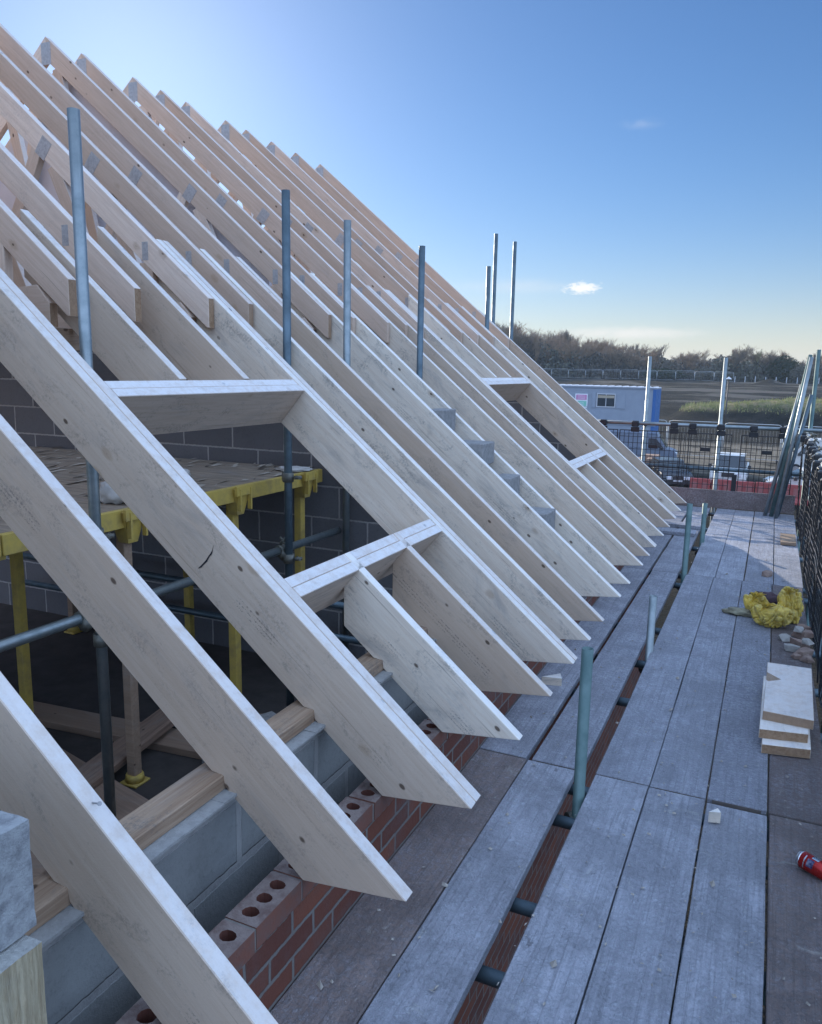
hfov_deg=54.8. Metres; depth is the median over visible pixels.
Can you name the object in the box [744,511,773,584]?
scaffold board
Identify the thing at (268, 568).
rafter
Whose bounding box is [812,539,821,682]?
guard
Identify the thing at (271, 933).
brick wall
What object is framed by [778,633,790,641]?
broken brick
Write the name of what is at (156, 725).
plank
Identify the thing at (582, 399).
notice board
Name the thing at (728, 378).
street lamp
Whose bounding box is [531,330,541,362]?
bare tree
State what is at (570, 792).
scaffold tube
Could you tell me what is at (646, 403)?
scaffold tube
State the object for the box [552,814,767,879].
scaffold tube
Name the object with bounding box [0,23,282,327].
roof truss
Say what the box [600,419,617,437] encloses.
guard
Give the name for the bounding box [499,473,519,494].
step block
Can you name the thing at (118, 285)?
roof truss
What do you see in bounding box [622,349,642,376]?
bare tree
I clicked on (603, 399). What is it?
window
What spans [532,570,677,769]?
scaffold board
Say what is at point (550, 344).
bare tree
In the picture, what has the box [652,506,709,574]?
scaffold board
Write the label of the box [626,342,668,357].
bare tree
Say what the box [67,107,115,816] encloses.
scaffold tube
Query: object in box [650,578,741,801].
scaffold board
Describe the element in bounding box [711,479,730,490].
plastic barrier
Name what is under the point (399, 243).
roof truss
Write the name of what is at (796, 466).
parked van
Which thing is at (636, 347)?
bare tree
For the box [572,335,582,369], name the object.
bare tree
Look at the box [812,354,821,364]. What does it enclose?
bare tree
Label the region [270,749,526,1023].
scaffold board
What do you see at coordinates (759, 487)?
plastic barrier
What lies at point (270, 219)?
roof truss
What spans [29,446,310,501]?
wood flakes
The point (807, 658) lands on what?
broken brick
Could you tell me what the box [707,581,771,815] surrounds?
scaffold board
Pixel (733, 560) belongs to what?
scaffold board
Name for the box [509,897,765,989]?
scaffold tube
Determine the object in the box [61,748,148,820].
plank
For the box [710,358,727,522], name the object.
scaffold tube
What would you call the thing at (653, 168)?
sky
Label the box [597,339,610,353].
bare tree
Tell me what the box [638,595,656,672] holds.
scaffold tube
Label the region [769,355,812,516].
scaffold tube
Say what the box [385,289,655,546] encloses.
rafter
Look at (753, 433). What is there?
guard
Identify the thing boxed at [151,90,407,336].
roof truss
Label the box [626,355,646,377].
bare tree
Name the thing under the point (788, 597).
rubble sack
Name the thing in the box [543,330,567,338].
bare tree
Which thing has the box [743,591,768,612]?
rubble sack
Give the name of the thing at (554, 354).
bare tree
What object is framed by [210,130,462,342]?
roof truss
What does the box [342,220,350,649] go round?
scaffold tube
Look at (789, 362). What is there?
evergreen tree
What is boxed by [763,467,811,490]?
parked car
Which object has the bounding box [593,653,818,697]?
scaffold tube
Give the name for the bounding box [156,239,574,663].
rafter
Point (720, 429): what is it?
guard
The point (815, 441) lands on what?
scaffold tube
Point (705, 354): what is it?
bare tree
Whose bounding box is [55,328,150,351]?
support beam
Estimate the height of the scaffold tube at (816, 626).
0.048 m
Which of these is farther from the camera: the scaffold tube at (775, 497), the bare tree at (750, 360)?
the bare tree at (750, 360)
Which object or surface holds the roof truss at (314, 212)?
attached to the rafter
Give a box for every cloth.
[274,466,312,471]
[749,591,776,602]
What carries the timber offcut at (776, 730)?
on the timber offcut at (786, 748)
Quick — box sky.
[0,0,821,368]
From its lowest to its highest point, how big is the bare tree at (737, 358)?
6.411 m
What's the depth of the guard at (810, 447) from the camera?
8.11 m
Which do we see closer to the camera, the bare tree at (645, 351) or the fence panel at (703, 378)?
the fence panel at (703, 378)
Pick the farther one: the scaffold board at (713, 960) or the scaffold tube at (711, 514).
the scaffold tube at (711, 514)
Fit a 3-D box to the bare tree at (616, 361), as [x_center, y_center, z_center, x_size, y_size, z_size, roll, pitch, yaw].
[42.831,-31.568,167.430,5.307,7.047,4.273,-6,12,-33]
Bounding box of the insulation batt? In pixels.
[0,935,46,1023]
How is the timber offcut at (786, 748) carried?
on the scaffold board at (805, 803)
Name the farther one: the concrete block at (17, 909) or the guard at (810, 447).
the guard at (810, 447)
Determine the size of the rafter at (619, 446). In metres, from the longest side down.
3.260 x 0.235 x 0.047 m
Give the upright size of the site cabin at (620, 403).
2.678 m
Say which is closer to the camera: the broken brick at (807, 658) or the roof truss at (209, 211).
the broken brick at (807, 658)
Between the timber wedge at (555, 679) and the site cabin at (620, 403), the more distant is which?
the site cabin at (620, 403)
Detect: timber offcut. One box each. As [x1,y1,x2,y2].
[758,676,808,742]
[761,729,810,758]
[762,662,813,729]
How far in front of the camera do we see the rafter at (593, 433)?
8.50 m
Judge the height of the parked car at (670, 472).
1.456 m
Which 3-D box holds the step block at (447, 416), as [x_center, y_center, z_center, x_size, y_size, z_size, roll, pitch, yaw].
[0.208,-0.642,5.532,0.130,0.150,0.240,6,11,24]
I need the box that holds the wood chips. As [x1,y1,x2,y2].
[317,539,821,1020]
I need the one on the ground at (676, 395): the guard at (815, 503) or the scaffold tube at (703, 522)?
the scaffold tube at (703, 522)
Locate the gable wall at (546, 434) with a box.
[506,400,575,460]
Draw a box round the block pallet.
[645,454,658,462]
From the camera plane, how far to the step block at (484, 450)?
5.39 m
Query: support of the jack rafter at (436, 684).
attached to the opening header at (318, 587)
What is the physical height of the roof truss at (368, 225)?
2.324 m
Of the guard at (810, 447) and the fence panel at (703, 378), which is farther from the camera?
the fence panel at (703, 378)
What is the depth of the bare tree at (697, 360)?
162.74 m
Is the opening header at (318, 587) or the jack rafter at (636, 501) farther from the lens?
the jack rafter at (636, 501)
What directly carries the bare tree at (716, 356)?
on the ground at (676, 395)
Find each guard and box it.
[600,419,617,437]
[619,420,689,487]
[677,423,731,490]
[736,426,795,494]
[796,432,806,526]
[797,437,813,531]
[799,442,815,556]
[802,449,821,576]
[803,460,821,597]
[808,470,821,629]
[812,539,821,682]
[818,645,821,708]
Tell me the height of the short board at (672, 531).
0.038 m
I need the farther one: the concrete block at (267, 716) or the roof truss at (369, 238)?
the roof truss at (369, 238)
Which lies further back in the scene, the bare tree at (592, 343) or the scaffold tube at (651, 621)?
the bare tree at (592, 343)
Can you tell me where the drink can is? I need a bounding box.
[795,851,821,879]
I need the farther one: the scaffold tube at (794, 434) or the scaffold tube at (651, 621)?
the scaffold tube at (794, 434)
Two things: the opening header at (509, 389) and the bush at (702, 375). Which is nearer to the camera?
the opening header at (509, 389)
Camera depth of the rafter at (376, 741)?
2.84 m
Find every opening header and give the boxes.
[104,379,303,434]
[284,519,441,612]
[482,378,530,400]
[569,448,605,470]
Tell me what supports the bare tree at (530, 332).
on the ground at (676, 395)
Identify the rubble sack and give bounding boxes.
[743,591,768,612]
[750,602,792,627]
[777,586,802,623]
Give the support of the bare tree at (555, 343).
on the ground at (676, 395)
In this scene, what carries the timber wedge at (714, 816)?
on the scaffold board at (713, 960)
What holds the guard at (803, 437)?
attached to the scaffold tube at (802, 427)
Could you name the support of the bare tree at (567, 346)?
on the ground at (676, 395)
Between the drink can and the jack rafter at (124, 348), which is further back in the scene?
the jack rafter at (124, 348)
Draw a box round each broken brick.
[761,570,772,576]
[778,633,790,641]
[784,643,799,651]
[790,637,809,647]
[791,632,809,638]
[791,652,801,658]
[793,626,803,632]
[795,647,813,656]
[796,624,810,629]
[799,654,813,662]
[801,629,813,637]
[802,638,813,645]
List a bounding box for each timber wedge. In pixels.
[542,674,561,685]
[708,808,720,822]
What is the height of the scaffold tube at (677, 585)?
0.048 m
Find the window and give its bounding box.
[596,393,615,407]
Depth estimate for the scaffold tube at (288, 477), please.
4.62 m
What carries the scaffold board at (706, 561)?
on the scaffold tube
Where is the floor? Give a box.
[0,603,297,799]
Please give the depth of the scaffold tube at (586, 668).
3.23 m
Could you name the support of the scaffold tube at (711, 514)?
on the scaffold tube
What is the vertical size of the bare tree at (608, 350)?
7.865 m
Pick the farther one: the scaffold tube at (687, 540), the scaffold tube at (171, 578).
the scaffold tube at (687, 540)
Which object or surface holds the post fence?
on the ground at (676, 395)
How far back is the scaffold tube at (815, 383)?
9.90 m
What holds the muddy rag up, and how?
on the scaffold board at (735, 752)
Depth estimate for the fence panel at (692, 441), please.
60.97 m
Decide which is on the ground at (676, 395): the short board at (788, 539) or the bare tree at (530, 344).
the bare tree at (530, 344)
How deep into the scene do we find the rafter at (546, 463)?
6.44 m
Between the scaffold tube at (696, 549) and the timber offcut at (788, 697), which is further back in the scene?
the scaffold tube at (696, 549)
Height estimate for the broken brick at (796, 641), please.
0.045 m
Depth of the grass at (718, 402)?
93.31 m
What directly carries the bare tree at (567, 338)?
on the ground at (676, 395)
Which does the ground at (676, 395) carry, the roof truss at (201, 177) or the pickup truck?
the pickup truck
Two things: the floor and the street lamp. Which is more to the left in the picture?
the floor
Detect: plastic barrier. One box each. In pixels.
[689,478,710,488]
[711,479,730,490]
[736,481,754,492]
[755,482,776,493]
[780,484,801,505]
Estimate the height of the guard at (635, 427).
0.966 m
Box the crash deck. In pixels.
[0,446,321,788]
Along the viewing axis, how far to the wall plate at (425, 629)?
3.67 m
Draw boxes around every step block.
[432,408,455,429]
[463,440,494,463]
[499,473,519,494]
[532,507,555,529]
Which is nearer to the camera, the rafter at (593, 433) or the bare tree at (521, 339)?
the rafter at (593, 433)
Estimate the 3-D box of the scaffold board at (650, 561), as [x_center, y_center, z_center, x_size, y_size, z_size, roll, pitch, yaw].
[2.814,0.227,8.849,0.228,0.041,3.838,6,11,24]
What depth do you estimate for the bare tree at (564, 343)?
172.63 m
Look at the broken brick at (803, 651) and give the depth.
4.96 m
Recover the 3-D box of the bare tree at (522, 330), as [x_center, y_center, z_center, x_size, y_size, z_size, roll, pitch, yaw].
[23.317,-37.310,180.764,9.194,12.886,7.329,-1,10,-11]
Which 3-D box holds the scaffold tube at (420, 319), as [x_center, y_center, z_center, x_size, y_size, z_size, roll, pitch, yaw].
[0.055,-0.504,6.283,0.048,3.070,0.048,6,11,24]
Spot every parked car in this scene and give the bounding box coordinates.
[650,457,693,487]
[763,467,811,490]
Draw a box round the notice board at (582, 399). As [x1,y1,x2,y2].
[575,393,587,407]
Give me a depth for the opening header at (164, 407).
3.61 m
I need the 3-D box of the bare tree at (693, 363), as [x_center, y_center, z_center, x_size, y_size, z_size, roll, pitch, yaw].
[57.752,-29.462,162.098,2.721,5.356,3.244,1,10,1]
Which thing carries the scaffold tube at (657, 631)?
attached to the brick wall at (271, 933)
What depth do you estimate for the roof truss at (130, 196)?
4.93 m
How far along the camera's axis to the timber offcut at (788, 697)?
3.99 m
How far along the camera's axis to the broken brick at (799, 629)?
5.28 m
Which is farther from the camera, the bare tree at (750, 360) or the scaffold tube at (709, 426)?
the bare tree at (750, 360)
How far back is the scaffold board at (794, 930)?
2.52 m
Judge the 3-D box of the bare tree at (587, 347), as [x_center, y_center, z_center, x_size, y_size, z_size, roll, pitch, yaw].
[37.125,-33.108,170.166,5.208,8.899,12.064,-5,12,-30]
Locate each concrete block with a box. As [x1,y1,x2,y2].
[0,810,35,950]
[202,711,275,763]
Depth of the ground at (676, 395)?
89.10 m
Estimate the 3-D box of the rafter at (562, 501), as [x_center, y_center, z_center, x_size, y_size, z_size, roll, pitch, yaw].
[0.531,-0.670,6.241,3.260,0.235,0.047,46,24,11]
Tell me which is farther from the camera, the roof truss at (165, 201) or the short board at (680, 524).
the short board at (680, 524)
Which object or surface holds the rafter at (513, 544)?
on the brick wall at (271, 933)
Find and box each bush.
[640,368,688,379]
[688,367,716,380]
[789,365,820,382]
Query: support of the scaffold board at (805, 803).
on the scaffold tube at (622, 701)
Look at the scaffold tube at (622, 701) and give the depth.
4.36 m
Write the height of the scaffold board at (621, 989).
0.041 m
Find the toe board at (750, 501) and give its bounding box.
[669,486,794,513]
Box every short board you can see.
[657,527,696,536]
[664,520,700,529]
[780,533,795,545]
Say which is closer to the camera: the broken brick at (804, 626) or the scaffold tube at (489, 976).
the scaffold tube at (489, 976)
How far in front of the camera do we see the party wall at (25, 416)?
5.91 m
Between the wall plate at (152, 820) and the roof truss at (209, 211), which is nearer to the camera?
the wall plate at (152, 820)
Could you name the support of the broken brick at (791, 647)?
on the scaffold board at (805, 803)
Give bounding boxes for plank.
[31,851,45,873]
[33,701,201,759]
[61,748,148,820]
[78,709,173,788]
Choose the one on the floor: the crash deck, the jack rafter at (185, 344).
the crash deck
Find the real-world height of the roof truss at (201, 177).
2.324 m
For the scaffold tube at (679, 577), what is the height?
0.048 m
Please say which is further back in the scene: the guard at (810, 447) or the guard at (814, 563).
the guard at (810, 447)
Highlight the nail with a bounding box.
[92,801,101,805]
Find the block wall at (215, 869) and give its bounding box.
[42,652,444,1023]
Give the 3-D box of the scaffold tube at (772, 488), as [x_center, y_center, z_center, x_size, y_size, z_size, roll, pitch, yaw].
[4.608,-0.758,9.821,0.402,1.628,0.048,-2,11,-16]
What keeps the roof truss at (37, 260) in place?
on the support beam
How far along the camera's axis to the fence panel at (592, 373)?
164.81 m
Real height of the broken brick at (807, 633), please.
0.035 m
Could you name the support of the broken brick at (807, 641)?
on the broken brick at (796, 641)
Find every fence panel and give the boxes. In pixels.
[584,369,602,378]
[667,420,722,456]
[693,371,713,380]
[722,423,781,460]
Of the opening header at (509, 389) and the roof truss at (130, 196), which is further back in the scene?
the opening header at (509, 389)
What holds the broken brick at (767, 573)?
on the scaffold board at (762, 537)
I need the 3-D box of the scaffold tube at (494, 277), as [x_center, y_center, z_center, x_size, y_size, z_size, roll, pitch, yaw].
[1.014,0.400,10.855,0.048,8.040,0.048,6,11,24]
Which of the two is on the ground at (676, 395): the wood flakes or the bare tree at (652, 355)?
the bare tree at (652, 355)
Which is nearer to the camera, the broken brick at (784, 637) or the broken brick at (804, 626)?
the broken brick at (784, 637)
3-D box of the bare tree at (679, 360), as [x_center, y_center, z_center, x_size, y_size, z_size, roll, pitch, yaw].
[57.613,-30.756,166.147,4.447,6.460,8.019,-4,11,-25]
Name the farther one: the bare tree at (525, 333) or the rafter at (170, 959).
the bare tree at (525, 333)
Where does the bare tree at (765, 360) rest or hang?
on the ground at (676, 395)
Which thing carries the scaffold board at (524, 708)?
on the scaffold tube at (657, 631)
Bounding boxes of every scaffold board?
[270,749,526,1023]
[358,760,573,1023]
[480,567,648,760]
[483,775,647,1023]
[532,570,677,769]
[576,787,704,1023]
[596,575,712,788]
[624,505,686,573]
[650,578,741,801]
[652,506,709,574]
[671,803,766,1023]
[688,508,734,579]
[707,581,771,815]
[715,510,753,580]
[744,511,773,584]
[765,815,821,1023]
[768,585,821,825]
[773,514,802,590]
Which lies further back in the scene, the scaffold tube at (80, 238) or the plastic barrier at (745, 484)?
the plastic barrier at (745, 484)
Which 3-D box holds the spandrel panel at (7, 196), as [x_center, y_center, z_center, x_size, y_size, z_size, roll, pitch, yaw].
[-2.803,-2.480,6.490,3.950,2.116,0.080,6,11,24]
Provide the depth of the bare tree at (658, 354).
172.33 m
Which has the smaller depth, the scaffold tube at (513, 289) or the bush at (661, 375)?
the scaffold tube at (513, 289)
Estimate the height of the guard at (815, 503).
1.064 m
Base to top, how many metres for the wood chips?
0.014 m
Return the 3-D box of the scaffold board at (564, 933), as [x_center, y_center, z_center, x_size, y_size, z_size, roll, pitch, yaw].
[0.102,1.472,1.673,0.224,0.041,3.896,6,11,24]
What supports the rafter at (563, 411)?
on the wall plate
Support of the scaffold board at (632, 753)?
on the scaffold tube
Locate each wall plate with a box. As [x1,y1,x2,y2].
[25,652,383,935]
[420,626,428,635]
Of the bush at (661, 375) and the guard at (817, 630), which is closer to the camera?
the guard at (817, 630)
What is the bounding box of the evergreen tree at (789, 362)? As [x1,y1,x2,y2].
[764,355,798,382]
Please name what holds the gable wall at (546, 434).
on the ground at (676, 395)
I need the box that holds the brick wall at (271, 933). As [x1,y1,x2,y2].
[115,565,654,1023]
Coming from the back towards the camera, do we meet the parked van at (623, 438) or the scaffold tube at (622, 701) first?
the parked van at (623, 438)
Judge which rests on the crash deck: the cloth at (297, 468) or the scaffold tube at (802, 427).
the cloth at (297, 468)
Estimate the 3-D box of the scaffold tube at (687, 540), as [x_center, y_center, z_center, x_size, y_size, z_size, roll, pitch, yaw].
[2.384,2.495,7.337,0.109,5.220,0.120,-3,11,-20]
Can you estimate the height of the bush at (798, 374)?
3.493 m
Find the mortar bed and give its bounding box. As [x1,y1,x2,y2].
[29,638,436,947]
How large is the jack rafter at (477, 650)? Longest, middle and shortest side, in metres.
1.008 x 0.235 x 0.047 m
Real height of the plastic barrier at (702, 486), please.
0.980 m
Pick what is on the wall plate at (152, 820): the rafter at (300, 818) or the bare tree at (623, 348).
the rafter at (300, 818)
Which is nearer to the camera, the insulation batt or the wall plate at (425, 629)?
the insulation batt
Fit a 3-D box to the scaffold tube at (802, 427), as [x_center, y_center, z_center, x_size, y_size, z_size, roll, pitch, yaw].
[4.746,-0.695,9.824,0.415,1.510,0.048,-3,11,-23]
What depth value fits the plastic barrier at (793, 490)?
39.47 m
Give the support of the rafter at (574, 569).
on the brick wall at (271, 933)
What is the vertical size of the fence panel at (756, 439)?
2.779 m
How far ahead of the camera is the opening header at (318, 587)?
3.29 m
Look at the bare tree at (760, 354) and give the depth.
158.51 m
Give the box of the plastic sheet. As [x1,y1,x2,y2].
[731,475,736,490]
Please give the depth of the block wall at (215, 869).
2.27 m
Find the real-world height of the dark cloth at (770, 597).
0.096 m
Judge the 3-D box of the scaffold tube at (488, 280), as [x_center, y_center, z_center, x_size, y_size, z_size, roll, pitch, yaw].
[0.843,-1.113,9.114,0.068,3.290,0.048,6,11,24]
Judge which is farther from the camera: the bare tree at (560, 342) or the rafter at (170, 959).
the bare tree at (560, 342)
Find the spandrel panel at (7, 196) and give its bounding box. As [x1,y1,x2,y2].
[0,73,271,286]
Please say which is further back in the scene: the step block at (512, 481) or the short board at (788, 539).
the short board at (788, 539)
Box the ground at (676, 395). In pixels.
[553,374,821,1023]
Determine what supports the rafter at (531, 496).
on the wall plate
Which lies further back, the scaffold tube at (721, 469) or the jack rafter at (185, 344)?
the scaffold tube at (721, 469)
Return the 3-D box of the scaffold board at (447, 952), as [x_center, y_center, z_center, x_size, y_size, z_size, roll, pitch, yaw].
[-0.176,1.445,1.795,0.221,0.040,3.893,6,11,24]
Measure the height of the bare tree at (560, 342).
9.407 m
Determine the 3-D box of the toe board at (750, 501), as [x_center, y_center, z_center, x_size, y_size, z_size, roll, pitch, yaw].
[3.368,-0.237,10.696,3.260,0.232,0.035,6,11,24]
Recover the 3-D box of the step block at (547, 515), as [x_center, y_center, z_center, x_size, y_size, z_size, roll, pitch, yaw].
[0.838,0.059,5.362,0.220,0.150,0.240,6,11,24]
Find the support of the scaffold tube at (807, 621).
on the ground at (676, 395)
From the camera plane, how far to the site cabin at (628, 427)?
58.52 m
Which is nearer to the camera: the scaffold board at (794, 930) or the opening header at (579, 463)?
the scaffold board at (794, 930)
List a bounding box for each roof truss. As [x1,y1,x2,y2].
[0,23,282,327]
[0,36,330,337]
[0,50,252,327]
[0,81,213,327]
[0,142,141,328]
[0,199,77,326]
[75,53,355,333]
[123,77,389,342]
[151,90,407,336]
[164,102,423,337]
[194,120,449,331]
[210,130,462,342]
[228,141,478,345]
[264,164,508,348]
[271,153,493,345]
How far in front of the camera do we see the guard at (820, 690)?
4.41 m
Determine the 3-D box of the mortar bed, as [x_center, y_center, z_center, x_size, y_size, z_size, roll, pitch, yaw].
[0.468,0.445,4.486,0.058,0.010,9.901,6,11,24]
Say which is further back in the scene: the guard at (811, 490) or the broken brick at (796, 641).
the guard at (811, 490)
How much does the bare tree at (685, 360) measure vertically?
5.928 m
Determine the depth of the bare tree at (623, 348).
174.72 m
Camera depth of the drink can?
2.78 m
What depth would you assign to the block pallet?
49.44 m
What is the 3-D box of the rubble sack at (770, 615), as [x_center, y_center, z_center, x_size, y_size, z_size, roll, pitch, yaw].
[2.525,0.712,5.531,0.246,0.176,0.228,1,10,-1]
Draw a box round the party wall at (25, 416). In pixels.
[0,351,395,658]
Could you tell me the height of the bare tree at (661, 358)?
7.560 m
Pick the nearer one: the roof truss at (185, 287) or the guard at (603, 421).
the roof truss at (185, 287)
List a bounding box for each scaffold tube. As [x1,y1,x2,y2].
[0,527,341,652]
[7,552,343,609]
[25,579,361,644]
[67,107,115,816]
[281,189,301,706]
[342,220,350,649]
[416,246,424,379]
[474,965,505,988]
[485,266,490,329]
[491,234,497,323]
[509,241,516,340]
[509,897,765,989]
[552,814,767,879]
[564,646,593,818]
[568,784,768,841]
[570,689,821,742]
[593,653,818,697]
[598,420,821,432]
[614,622,820,658]
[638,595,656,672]
[641,356,651,462]
[642,579,807,603]
[645,463,810,476]
[648,570,811,593]
[665,544,802,562]
[677,503,692,589]
[695,503,707,555]
[708,512,805,522]
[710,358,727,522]
[763,384,800,515]
[763,519,820,1005]
[767,350,820,828]
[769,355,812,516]
[774,357,813,517]
[779,394,813,515]
[800,541,821,681]
[806,432,821,466]
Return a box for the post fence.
[734,376,819,383]
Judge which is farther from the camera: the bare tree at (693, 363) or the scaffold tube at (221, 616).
the bare tree at (693, 363)
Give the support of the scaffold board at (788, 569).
on the scaffold tube at (696, 549)
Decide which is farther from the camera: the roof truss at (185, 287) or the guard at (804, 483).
the guard at (804, 483)
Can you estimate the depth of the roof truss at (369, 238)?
8.59 m
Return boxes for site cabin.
[560,384,661,421]
[604,424,658,430]
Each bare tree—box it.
[499,322,532,349]
[503,324,546,342]
[505,324,525,350]
[506,321,526,336]
[506,331,543,356]
[525,327,547,339]
[527,334,559,371]
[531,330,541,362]
[539,335,555,370]
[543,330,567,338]
[543,334,560,366]
[554,335,583,377]
[555,336,578,372]
[557,331,573,373]
[565,342,576,377]
[566,338,608,377]
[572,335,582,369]
[584,337,597,377]
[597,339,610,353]
[601,347,626,378]
[602,342,613,377]
[609,349,631,378]
[615,345,625,375]
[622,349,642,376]
[625,344,637,352]
[625,344,652,357]
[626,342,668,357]
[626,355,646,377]
[642,350,657,379]
[652,347,662,361]
[655,348,665,362]
[671,350,701,368]
[671,350,709,359]
[680,352,691,380]
[688,356,700,379]
[691,353,716,367]
[713,353,743,380]
[727,347,766,365]
[729,350,743,379]
[731,345,756,360]
[742,347,783,379]
[752,351,761,381]
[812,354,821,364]
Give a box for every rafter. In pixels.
[0,268,480,801]
[0,279,475,808]
[0,414,411,901]
[0,671,277,1023]
[20,209,186,380]
[97,226,248,379]
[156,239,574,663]
[162,240,577,660]
[200,249,590,640]
[236,257,603,621]
[291,272,620,596]
[310,273,630,583]
[344,552,522,739]
[351,283,642,565]
[367,285,649,555]
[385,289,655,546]
[388,290,656,545]
[392,532,552,695]
[408,295,496,377]
[428,299,511,377]
[445,303,675,518]
[447,303,675,517]
[462,306,680,510]
[479,310,686,503]
[580,456,663,535]
[590,452,669,526]
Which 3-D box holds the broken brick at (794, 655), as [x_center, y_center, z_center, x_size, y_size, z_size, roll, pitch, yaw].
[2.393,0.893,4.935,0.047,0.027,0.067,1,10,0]
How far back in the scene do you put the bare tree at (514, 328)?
176.96 m
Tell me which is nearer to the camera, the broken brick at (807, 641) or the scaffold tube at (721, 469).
the broken brick at (807, 641)
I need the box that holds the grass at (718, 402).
[679,397,821,415]
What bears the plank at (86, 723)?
on the floor
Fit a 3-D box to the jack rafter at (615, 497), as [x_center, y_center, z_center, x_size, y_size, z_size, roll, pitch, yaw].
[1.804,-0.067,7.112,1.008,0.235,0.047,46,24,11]
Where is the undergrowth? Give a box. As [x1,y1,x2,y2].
[518,339,821,382]
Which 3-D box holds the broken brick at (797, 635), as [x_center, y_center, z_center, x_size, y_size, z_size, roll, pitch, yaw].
[2.635,0.816,5.335,0.109,0.046,0.092,-2,11,-19]
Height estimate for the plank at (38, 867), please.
0.045 m
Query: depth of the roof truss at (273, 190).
7.31 m
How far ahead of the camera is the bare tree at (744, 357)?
164.33 m
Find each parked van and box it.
[609,430,677,456]
[792,438,821,470]
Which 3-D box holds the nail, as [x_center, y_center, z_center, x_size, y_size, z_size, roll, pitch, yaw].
[-0.693,0.639,1.742,0.010,0.027,0.054,-9,14,-43]
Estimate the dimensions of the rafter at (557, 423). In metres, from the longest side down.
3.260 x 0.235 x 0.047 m
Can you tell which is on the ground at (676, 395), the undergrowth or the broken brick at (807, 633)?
the undergrowth
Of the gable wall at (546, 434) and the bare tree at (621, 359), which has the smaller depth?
the gable wall at (546, 434)
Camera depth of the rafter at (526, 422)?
6.83 m
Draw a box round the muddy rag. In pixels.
[721,607,751,616]
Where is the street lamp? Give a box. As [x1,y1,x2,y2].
[722,377,730,446]
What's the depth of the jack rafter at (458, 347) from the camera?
7.47 m
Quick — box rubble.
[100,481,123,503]
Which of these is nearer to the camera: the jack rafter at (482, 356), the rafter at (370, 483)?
the rafter at (370, 483)
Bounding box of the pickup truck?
[708,452,750,486]
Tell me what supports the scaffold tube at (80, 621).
attached to the scaffold tube at (288, 477)

